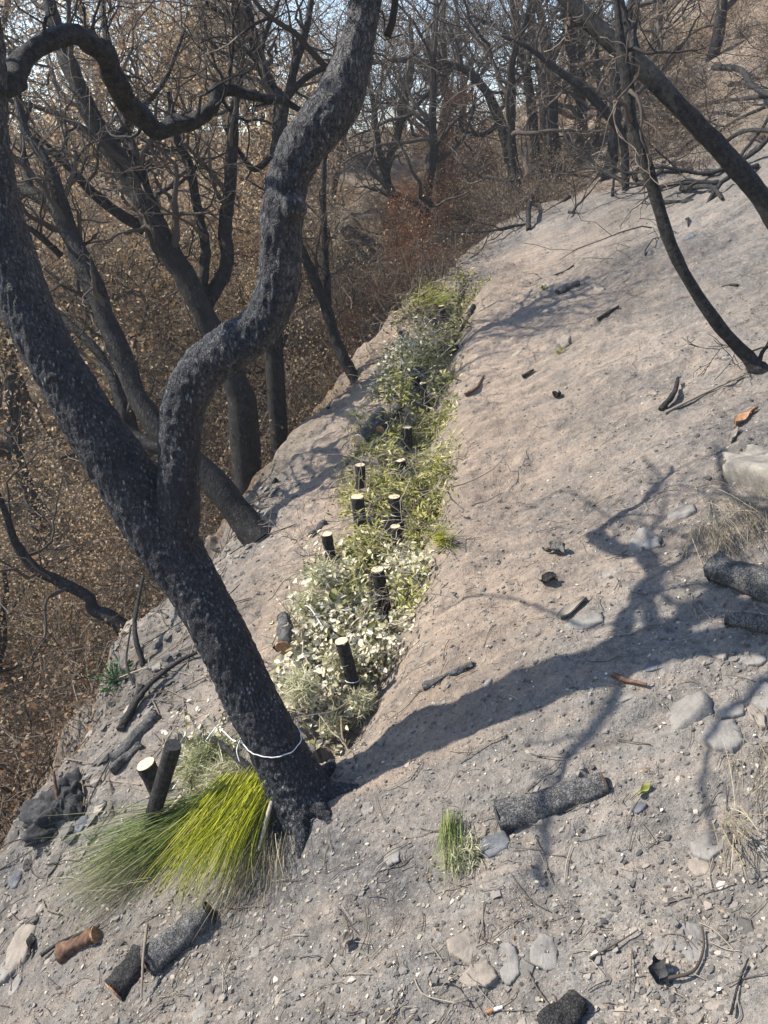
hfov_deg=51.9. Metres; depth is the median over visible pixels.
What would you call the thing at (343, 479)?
cut branch
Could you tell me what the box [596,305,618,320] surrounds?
stick
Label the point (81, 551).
dead bush
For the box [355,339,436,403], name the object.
cut branch
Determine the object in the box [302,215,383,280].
dead bush
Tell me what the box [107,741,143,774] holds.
log
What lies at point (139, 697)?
stick
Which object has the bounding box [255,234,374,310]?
dead bush
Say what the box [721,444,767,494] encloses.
boulder
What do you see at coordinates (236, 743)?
cut branch
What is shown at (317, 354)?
dead bush
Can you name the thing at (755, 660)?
slate stone
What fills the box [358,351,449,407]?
cut branch
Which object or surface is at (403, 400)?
cut branch
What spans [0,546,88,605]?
dead bush
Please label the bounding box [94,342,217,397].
dead bush
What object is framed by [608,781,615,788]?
stone
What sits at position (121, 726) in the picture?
log
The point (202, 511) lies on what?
dead bush
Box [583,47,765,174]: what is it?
fallen branch
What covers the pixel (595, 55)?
burnt tree
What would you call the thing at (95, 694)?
leaf litter
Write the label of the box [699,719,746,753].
slate stone
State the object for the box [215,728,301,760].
cord
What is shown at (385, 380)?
cut branch
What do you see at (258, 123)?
sky
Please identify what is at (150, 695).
twig litter
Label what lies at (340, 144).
dead oak
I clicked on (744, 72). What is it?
stick
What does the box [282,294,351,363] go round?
dead bush
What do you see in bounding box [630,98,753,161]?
dead bush
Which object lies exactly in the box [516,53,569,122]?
dead bush
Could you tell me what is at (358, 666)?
shrub
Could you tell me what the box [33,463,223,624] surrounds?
dead bush
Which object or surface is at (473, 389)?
stick
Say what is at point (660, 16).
burnt tree
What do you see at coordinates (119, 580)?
dead bush
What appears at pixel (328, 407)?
fallen branch
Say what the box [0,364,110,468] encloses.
dead bush
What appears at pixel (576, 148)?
fallen branch
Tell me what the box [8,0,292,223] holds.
dead oak
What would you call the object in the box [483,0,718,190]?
burnt tree
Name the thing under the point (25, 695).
dead bush
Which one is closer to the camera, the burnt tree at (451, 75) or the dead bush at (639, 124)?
the dead bush at (639, 124)
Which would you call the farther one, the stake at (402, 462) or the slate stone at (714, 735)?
the stake at (402, 462)
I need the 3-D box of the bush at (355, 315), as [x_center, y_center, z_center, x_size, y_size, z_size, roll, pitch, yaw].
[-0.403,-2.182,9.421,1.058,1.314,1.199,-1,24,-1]
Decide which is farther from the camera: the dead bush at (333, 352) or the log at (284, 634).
the dead bush at (333, 352)
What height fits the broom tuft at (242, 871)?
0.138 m
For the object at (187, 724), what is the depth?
2.58 m
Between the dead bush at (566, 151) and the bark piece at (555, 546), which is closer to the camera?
the bark piece at (555, 546)
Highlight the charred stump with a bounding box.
[17,767,85,871]
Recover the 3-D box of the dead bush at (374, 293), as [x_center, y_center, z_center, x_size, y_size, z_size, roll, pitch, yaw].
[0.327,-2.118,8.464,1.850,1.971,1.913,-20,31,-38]
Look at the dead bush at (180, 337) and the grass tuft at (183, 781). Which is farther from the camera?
the dead bush at (180, 337)
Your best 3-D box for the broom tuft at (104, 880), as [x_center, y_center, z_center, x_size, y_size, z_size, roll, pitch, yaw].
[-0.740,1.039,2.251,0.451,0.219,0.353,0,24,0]
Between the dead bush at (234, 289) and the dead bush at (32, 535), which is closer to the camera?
the dead bush at (32, 535)
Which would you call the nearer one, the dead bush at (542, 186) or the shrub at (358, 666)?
the shrub at (358, 666)
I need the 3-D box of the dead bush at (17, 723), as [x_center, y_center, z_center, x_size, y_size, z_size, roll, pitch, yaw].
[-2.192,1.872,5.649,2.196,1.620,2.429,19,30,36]
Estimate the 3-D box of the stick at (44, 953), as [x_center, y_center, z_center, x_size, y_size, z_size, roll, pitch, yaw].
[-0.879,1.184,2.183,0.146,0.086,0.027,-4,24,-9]
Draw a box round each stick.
[40,931,83,956]
[123,651,197,724]
[125,625,134,684]
[132,575,145,666]
[133,794,182,848]
[140,923,148,997]
[175,733,257,779]
[257,801,272,850]
[419,287,443,297]
[449,304,475,357]
[464,375,484,395]
[521,369,533,377]
[526,167,621,231]
[589,929,638,958]
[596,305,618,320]
[611,672,646,685]
[658,376,679,410]
[661,95,767,118]
[664,374,743,413]
[666,926,704,980]
[679,184,723,200]
[711,63,767,96]
[726,127,767,141]
[729,958,749,1014]
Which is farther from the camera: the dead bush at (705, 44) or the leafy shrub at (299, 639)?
the dead bush at (705, 44)
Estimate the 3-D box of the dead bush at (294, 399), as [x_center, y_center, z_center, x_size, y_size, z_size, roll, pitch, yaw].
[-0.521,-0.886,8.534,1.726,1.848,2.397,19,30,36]
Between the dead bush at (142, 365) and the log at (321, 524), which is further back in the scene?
the dead bush at (142, 365)
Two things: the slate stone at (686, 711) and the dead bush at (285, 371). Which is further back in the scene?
the dead bush at (285, 371)
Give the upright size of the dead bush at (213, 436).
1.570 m
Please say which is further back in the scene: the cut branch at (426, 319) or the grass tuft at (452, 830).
the cut branch at (426, 319)
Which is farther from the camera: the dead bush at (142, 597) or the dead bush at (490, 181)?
the dead bush at (490, 181)
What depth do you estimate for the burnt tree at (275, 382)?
4.58 m
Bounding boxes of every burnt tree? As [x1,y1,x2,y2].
[0,0,270,546]
[0,0,345,494]
[0,376,127,673]
[55,0,474,459]
[141,7,228,98]
[157,8,288,131]
[172,0,272,134]
[247,4,312,129]
[249,112,380,383]
[266,0,346,112]
[285,0,525,264]
[298,1,392,125]
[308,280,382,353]
[320,0,562,185]
[325,0,440,128]
[333,1,438,129]
[337,4,482,241]
[342,0,534,210]
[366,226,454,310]
[377,0,486,149]
[388,0,708,245]
[398,3,493,128]
[416,0,595,184]
[418,0,533,100]
[422,0,521,134]
[443,0,679,181]
[447,0,685,152]
[462,0,730,164]
[477,0,651,70]
[481,0,747,182]
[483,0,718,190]
[491,0,678,91]
[509,0,728,155]
[525,0,767,228]
[573,0,767,383]
[640,0,767,61]
[651,0,677,46]
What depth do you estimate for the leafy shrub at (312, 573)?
2.94 m
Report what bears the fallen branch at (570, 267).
on the ground
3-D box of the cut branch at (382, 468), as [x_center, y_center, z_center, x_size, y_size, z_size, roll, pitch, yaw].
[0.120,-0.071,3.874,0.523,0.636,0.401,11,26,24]
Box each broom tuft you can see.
[27,821,182,951]
[28,774,232,934]
[57,825,183,936]
[116,765,272,927]
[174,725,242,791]
[193,839,275,954]
[249,823,294,917]
[408,274,466,311]
[423,516,463,550]
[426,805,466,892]
[665,504,745,583]
[673,480,767,554]
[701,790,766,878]
[712,713,767,827]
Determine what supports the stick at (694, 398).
on the ground
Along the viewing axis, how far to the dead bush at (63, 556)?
7.71 m
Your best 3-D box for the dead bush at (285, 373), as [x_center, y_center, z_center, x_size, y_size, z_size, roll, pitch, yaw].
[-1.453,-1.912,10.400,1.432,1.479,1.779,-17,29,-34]
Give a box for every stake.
[136,757,157,794]
[139,739,181,851]
[303,557,315,578]
[321,531,335,563]
[335,637,360,710]
[351,494,365,528]
[355,463,365,489]
[371,566,391,614]
[389,494,404,534]
[390,524,402,550]
[396,458,405,480]
[399,329,405,345]
[402,425,412,450]
[413,373,420,391]
[420,382,429,412]
[438,305,446,321]
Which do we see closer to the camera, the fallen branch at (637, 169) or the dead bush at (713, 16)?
the fallen branch at (637, 169)
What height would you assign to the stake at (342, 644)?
0.399 m
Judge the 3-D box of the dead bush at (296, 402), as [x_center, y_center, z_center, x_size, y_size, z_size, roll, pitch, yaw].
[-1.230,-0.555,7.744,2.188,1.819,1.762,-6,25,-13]
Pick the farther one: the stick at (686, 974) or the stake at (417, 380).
the stake at (417, 380)
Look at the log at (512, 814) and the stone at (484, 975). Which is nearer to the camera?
the stone at (484, 975)
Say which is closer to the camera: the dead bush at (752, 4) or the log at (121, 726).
the log at (121, 726)
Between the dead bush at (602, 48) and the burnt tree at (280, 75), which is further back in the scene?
the burnt tree at (280, 75)
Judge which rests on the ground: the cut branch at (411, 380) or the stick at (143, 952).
the cut branch at (411, 380)
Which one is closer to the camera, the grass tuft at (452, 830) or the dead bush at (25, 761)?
the grass tuft at (452, 830)
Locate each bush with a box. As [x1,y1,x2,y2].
[0,361,95,519]
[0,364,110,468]
[0,376,49,462]
[0,444,152,598]
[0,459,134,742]
[0,459,163,814]
[0,488,107,582]
[0,501,143,805]
[0,507,63,612]
[0,508,43,551]
[0,508,55,602]
[0,517,110,625]
[0,527,49,681]
[0,539,138,674]
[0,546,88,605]
[0,547,148,707]
[0,551,55,592]
[0,552,95,663]
[0,553,63,646]
[0,556,70,677]
[0,574,123,763]
[0,582,111,709]
[0,588,117,798]
[0,596,106,739]
[0,598,102,773]
[0,599,108,847]
[0,599,148,848]
[0,607,84,734]
[0,608,52,712]
[0,626,66,803]
[0,638,102,793]
[0,649,81,749]
[0,659,106,835]
[0,672,89,824]
[0,687,33,782]
[0,697,74,805]
[0,698,51,781]
[0,721,40,830]
[0,774,30,846]
[1,349,113,425]
[1,526,117,613]
[1,674,43,770]
[3,591,133,662]
[4,382,142,461]
[4,575,122,702]
[5,577,81,682]
[5,594,85,699]
[6,478,154,635]
[7,495,225,705]
[8,605,88,684]
[8,630,90,711]
[12,553,121,665]
[12,577,144,736]
[14,547,147,667]
[15,543,158,742]
[15,551,154,715]
[16,495,123,598]
[28,535,150,606]
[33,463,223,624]
[33,567,150,702]
[34,478,129,654]
[36,461,113,530]
[38,464,231,660]
[50,558,132,701]
[50,636,107,684]
[51,519,150,582]
[55,492,216,600]
[56,507,221,661]
[57,516,218,639]
[60,403,153,466]
[62,276,115,328]
[63,511,164,682]
[64,540,136,604]
[66,406,268,574]
[72,259,155,326]
[74,499,131,591]
[77,509,210,669]
[78,493,222,688]
[90,428,265,579]
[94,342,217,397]
[101,332,162,385]
[102,238,193,323]
[103,457,228,622]
[103,497,221,597]
[104,547,152,619]
[108,403,319,562]
[109,283,195,392]
[116,406,266,532]
[132,444,269,592]
[140,340,221,429]
[144,375,215,464]
[145,395,301,532]
[147,411,291,528]
[148,263,297,321]
[148,319,195,354]
[154,308,383,530]
[200,395,267,505]
[202,440,270,529]
[203,307,417,476]
[205,369,319,466]
[207,401,295,525]
[209,268,247,306]
[221,334,324,398]
[227,295,318,382]
[248,352,322,386]
[251,333,317,384]
[252,296,320,402]
[253,228,343,307]
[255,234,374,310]
[258,340,360,418]
[258,363,338,458]
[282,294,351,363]
[284,291,337,379]
[285,316,365,384]
[286,365,335,416]
[288,358,342,428]
[289,370,338,414]
[289,381,333,418]
[291,211,418,381]
[292,298,370,377]
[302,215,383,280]
[303,372,340,412]
[307,268,407,373]
[312,329,359,381]
[319,225,455,369]
[332,216,457,342]
[332,243,387,314]
[334,202,460,340]
[335,237,433,326]
[337,185,503,323]
[339,270,376,300]
[345,171,417,232]
[345,288,410,347]
[348,231,474,330]
[351,259,436,339]
[359,101,472,136]
[361,212,488,302]
[370,117,438,155]
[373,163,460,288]
[376,195,474,305]
[380,95,529,184]
[380,211,493,284]
[381,251,461,308]
[384,106,450,170]
[387,118,596,259]
[388,256,449,299]
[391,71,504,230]
[396,150,446,185]
[399,154,513,250]
[403,166,487,230]
[406,174,500,241]
[419,130,503,193]
[441,173,570,251]
[451,200,501,244]
[453,82,536,132]
[457,181,558,242]
[459,176,551,229]
[465,126,597,238]
[465,135,605,234]
[477,152,589,239]
[478,161,588,220]
[480,94,573,158]
[487,109,530,153]
[497,128,566,169]
[500,17,607,130]
[501,116,596,179]
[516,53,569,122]
[519,110,609,171]
[523,90,684,194]
[530,110,608,161]
[537,44,609,127]
[555,173,595,197]
[557,2,651,83]
[560,0,742,135]
[583,143,634,188]
[588,21,667,84]
[598,97,671,162]
[602,0,683,28]
[603,0,713,68]
[613,68,766,157]
[627,108,663,144]
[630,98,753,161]
[635,60,729,126]
[637,44,729,133]
[637,73,765,165]
[638,0,735,65]
[642,10,766,99]
[652,0,749,67]
[652,112,764,179]
[654,62,715,110]
[662,131,728,183]
[676,43,767,128]
[686,0,740,34]
[690,0,767,106]
[696,0,767,61]
[698,34,767,116]
[705,0,761,22]
[709,16,767,102]
[724,4,767,57]
[724,4,767,64]
[728,111,767,144]
[730,107,767,145]
[737,0,767,13]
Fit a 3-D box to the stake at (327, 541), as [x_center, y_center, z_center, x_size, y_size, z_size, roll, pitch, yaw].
[-0.220,0.201,3.279,0.073,0.249,0.052,0,24,0]
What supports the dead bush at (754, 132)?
on the ground
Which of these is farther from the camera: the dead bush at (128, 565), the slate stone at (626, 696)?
the dead bush at (128, 565)
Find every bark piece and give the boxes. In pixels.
[26,933,35,956]
[339,931,353,948]
[538,572,557,582]
[542,540,564,553]
[552,390,560,397]
[556,596,586,619]
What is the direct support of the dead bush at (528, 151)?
on the ground
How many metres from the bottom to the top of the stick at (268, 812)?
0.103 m
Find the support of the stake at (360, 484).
on the ground
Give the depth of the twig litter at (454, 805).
1.88 m
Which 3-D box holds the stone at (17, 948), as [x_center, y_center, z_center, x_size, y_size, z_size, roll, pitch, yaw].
[-1.039,1.258,2.271,0.099,0.077,0.170,0,24,0]
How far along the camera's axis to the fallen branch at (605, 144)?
10.23 m
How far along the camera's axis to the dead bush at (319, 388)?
8.32 m
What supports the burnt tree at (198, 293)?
on the ground
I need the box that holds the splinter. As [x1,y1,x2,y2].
[52,772,58,798]
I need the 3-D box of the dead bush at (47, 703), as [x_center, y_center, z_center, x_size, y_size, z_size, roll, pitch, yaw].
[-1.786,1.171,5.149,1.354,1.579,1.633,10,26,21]
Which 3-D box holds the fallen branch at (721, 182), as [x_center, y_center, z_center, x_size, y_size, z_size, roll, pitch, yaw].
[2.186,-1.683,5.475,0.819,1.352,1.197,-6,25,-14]
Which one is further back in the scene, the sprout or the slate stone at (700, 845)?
the sprout
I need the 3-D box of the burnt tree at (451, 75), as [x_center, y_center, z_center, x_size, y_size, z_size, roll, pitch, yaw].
[1.613,-12.650,21.979,3.251,4.555,2.478,22,32,39]
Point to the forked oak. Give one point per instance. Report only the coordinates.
(154, 510)
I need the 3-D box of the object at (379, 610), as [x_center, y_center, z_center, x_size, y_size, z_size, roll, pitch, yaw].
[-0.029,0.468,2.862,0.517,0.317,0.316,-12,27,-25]
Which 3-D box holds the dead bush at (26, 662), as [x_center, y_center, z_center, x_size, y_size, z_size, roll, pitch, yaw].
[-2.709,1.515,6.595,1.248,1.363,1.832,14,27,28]
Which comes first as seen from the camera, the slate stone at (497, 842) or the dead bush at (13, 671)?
the slate stone at (497, 842)
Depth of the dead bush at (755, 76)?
7.93 m
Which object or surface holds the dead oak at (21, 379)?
on the ground
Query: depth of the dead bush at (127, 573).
5.40 m
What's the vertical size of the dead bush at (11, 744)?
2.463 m
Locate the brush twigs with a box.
[250,294,511,752]
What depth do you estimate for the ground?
2.42 m
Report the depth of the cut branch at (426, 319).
5.61 m
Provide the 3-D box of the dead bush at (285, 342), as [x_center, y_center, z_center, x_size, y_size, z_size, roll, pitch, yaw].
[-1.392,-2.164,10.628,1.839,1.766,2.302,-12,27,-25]
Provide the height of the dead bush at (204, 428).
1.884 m
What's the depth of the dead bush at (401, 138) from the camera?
16.39 m
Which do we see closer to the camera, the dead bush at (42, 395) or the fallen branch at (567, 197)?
the fallen branch at (567, 197)
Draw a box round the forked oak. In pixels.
[0,0,419,858]
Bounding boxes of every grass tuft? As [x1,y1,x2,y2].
[169,726,239,798]
[186,733,252,802]
[433,825,489,882]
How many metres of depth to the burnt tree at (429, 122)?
9.84 m
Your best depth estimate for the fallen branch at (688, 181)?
5.60 m
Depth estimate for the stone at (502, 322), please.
4.85 m
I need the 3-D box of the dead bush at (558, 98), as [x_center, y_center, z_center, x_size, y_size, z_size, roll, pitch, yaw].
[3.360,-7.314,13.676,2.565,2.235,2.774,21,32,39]
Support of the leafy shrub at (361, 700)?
on the ground
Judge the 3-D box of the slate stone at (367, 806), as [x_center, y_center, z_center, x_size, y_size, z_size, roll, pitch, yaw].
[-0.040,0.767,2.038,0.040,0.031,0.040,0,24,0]
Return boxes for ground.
[0,0,767,1023]
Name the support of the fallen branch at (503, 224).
on the ground
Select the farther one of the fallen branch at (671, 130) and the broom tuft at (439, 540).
the fallen branch at (671, 130)
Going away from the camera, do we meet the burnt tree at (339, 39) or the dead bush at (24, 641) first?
the dead bush at (24, 641)
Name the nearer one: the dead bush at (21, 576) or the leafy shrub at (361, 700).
the leafy shrub at (361, 700)
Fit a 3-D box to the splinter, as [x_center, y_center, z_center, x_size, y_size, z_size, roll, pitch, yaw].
[-1.118,0.949,2.690,0.015,0.101,0.082,-10,26,-21]
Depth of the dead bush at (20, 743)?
4.75 m
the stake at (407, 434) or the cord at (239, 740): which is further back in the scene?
the stake at (407, 434)
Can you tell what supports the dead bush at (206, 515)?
on the ground
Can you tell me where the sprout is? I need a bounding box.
[87,657,134,695]
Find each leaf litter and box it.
[0,191,767,1023]
[1,242,476,818]
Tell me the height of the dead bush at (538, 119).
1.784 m
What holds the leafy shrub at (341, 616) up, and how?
on the ground
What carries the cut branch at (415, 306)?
on the ground
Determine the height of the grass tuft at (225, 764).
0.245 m
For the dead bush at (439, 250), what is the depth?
7.46 m
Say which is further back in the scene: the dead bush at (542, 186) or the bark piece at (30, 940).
the dead bush at (542, 186)
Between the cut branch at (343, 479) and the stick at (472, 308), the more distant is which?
the stick at (472, 308)
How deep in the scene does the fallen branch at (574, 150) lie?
10.18 m
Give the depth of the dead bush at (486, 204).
10.58 m
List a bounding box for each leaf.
[636,783,649,795]
[648,955,667,983]
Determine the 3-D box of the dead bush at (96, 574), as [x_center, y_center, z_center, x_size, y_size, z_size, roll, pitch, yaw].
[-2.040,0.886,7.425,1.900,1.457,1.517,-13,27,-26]
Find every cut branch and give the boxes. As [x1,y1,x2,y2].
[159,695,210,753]
[170,781,204,814]
[181,709,241,746]
[190,688,284,750]
[254,510,336,601]
[256,475,351,532]
[257,516,321,558]
[263,567,299,623]
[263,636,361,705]
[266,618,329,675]
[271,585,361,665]
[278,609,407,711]
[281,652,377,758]
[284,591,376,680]
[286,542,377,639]
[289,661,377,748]
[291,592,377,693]
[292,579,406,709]
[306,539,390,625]
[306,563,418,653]
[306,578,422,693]
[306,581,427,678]
[308,463,369,510]
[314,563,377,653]
[316,531,392,579]
[325,453,448,560]
[327,473,414,533]
[328,523,461,631]
[329,464,424,521]
[333,488,443,568]
[335,416,423,477]
[336,401,384,460]
[341,482,449,575]
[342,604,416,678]
[343,344,415,379]
[344,507,431,575]
[346,419,432,458]
[349,338,429,400]
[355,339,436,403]
[356,477,460,574]
[357,307,447,376]
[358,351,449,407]
[363,534,435,608]
[365,435,472,480]
[366,430,456,491]
[366,539,438,615]
[368,262,482,335]
[370,283,468,334]
[370,413,487,516]
[371,333,437,368]
[372,391,468,448]
[375,252,477,324]
[375,331,448,394]
[378,310,455,403]
[378,331,447,375]
[378,354,461,435]
[381,307,441,368]
[384,282,469,328]
[384,433,454,518]
[388,301,466,373]
[388,388,467,449]
[391,286,483,343]
[397,572,436,610]
[402,442,450,485]
[409,387,462,448]
[409,453,458,527]
[415,302,475,360]
[418,269,495,322]
[422,350,465,405]
[425,265,489,304]
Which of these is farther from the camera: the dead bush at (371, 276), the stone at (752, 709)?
the dead bush at (371, 276)
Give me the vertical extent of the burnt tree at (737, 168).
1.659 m
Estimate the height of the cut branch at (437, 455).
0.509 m
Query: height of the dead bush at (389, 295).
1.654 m
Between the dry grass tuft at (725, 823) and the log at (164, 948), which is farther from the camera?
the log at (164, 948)
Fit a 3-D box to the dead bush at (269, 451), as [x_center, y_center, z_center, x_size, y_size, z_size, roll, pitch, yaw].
[-0.784,-0.249,5.759,1.996,2.366,1.707,-7,25,-15]
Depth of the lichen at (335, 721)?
2.54 m
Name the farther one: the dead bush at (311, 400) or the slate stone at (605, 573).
the dead bush at (311, 400)
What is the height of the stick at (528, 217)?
0.523 m
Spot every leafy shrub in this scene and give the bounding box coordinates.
[294,552,344,592]
[341,681,379,718]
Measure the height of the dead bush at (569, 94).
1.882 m
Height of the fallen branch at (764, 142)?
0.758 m
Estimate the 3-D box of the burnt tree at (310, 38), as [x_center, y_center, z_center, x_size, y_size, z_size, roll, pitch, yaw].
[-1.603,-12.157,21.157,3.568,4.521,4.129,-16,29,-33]
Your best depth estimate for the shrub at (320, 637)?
2.67 m
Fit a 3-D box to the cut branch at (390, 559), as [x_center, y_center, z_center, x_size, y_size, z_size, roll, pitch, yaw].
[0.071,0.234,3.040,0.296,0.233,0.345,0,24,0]
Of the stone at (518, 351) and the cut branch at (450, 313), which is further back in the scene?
the cut branch at (450, 313)
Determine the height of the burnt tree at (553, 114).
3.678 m
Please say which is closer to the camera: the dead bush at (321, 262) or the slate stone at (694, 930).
the slate stone at (694, 930)
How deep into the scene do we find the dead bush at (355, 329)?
8.65 m
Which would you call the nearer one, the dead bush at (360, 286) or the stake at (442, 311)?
the stake at (442, 311)
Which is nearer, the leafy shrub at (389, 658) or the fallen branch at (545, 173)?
the leafy shrub at (389, 658)
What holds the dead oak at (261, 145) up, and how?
on the ground
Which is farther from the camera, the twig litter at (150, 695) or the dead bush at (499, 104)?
the dead bush at (499, 104)
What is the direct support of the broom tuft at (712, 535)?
on the ground
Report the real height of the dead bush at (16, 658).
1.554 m
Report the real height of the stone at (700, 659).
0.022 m
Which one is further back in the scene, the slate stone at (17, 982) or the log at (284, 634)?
the log at (284, 634)
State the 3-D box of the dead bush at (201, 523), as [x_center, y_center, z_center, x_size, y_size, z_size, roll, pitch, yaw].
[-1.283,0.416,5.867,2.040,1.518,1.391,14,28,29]
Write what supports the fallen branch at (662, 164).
on the ground
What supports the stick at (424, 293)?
on the cut branch at (419, 311)
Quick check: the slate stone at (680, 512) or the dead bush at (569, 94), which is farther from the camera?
the dead bush at (569, 94)
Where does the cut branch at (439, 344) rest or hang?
on the ground
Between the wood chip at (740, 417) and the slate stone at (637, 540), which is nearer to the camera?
the slate stone at (637, 540)
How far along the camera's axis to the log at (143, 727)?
2.83 m
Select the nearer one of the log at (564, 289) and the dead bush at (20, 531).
the log at (564, 289)
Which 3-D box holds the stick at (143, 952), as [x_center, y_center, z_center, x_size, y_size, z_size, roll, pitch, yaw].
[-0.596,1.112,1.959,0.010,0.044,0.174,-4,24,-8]
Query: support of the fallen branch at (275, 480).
on the ground
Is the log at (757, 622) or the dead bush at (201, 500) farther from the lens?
the dead bush at (201, 500)
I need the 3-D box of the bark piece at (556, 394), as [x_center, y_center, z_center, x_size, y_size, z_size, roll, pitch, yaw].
[0.796,-0.543,3.632,0.041,0.036,0.054,0,24,0]
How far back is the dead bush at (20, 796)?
3.69 m
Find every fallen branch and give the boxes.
[98,548,219,623]
[103,553,164,607]
[126,478,277,602]
[327,336,428,408]
[366,194,570,304]
[446,195,504,264]
[486,123,723,181]
[486,202,518,239]
[491,161,586,223]
[523,265,573,286]
[524,97,620,180]
[524,193,693,259]
[535,122,604,185]
[547,46,668,176]
[558,127,626,196]
[561,170,633,218]
[566,107,717,219]
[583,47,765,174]
[583,218,660,258]
[587,140,607,150]
[588,153,693,213]
[589,128,634,180]
[619,171,718,229]
[630,126,687,180]
[634,147,687,176]
[649,217,689,233]
[652,105,716,139]
[661,65,756,163]
[706,163,759,202]
[711,51,767,167]
[721,283,737,286]
[740,117,767,155]
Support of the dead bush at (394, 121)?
on the ground
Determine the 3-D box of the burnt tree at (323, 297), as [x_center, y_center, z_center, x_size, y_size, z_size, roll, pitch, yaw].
[-0.497,-1.668,5.132,0.911,1.747,0.910,-20,31,-37]
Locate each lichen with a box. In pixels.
[276,653,328,712]
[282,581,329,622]
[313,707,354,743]
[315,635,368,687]
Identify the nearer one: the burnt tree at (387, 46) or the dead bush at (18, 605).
the dead bush at (18, 605)
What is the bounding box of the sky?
[0,0,643,134]
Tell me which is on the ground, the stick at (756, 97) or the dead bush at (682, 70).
the dead bush at (682, 70)
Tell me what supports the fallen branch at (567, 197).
on the ground
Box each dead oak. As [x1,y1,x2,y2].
[0,0,140,256]
[0,0,159,431]
[0,0,318,370]
[0,0,443,463]
[0,6,369,570]
[0,13,259,553]
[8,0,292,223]
[31,0,214,120]
[78,0,326,161]
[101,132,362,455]
[148,0,446,264]
[278,0,452,205]
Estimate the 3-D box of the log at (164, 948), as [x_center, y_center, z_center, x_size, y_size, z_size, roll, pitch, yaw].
[-0.516,1.079,1.995,0.198,0.151,0.085,-9,25,-19]
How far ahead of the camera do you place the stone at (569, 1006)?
1.44 m
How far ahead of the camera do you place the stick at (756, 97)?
7.29 m
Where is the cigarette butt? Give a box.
[485,1005,502,1014]
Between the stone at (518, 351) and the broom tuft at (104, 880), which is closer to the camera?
the broom tuft at (104, 880)
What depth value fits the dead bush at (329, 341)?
9.33 m
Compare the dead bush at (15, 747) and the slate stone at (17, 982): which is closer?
the slate stone at (17, 982)
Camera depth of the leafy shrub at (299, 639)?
2.82 m
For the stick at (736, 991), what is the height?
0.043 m
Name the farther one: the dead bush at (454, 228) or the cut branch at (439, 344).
the dead bush at (454, 228)
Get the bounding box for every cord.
[172,723,222,788]
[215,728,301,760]
[299,605,324,629]
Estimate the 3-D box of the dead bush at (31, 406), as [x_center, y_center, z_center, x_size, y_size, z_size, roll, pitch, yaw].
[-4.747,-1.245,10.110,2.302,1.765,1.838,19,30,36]
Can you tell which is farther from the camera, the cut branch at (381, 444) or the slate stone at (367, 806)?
the cut branch at (381, 444)
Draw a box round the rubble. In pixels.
[0,472,318,965]
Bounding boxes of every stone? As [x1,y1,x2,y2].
[0,958,9,985]
[4,923,35,978]
[8,870,21,888]
[8,973,22,994]
[73,814,88,831]
[192,1002,205,1021]
[251,947,260,956]
[325,904,329,914]
[361,802,373,815]
[383,845,399,866]
[446,928,487,963]
[459,961,499,988]
[467,822,489,839]
[476,830,510,858]
[484,679,492,687]
[498,941,519,985]
[500,320,510,325]
[511,347,524,355]
[530,932,557,972]
[556,334,570,348]
[563,612,603,629]
[593,285,604,291]
[596,996,609,1009]
[602,569,609,577]
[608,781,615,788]
[618,691,636,702]
[627,527,662,550]
[630,801,647,814]
[641,661,662,671]
[648,390,657,395]
[651,534,661,543]
[653,938,665,953]
[666,691,712,732]
[667,504,696,519]
[673,921,709,961]
[682,232,694,241]
[688,857,709,876]
[689,833,724,862]
[695,655,714,665]
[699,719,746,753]
[704,1000,723,1010]
[711,651,726,661]
[716,701,744,719]
[737,654,766,666]
[746,704,765,729]
[751,681,767,710]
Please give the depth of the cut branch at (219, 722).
2.68 m
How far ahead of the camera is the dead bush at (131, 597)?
5.53 m
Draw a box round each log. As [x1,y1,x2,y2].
[54,926,100,964]
[104,944,145,1000]
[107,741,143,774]
[109,711,160,761]
[116,684,144,731]
[140,901,215,975]
[175,753,189,775]
[272,612,293,654]
[308,520,327,537]
[354,407,386,444]
[376,402,405,433]
[398,467,432,504]
[408,507,437,533]
[422,661,473,690]
[425,344,458,351]
[493,772,609,833]
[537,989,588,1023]
[555,280,579,294]
[703,550,767,602]
[724,609,767,634]
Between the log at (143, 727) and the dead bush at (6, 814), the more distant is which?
the dead bush at (6, 814)
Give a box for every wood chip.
[728,426,737,442]
[734,406,757,424]
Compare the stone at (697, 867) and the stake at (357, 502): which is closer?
the stone at (697, 867)
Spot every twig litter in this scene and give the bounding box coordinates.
[0,203,767,1023]
[0,481,296,920]
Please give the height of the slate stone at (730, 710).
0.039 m
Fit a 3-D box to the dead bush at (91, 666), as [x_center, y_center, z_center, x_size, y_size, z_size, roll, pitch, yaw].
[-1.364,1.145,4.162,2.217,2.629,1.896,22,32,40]
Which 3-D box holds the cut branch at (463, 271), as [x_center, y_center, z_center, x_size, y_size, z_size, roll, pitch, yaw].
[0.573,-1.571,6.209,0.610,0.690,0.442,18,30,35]
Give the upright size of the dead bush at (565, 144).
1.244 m
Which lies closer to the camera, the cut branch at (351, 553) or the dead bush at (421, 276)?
the cut branch at (351, 553)
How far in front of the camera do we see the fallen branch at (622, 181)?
6.33 m

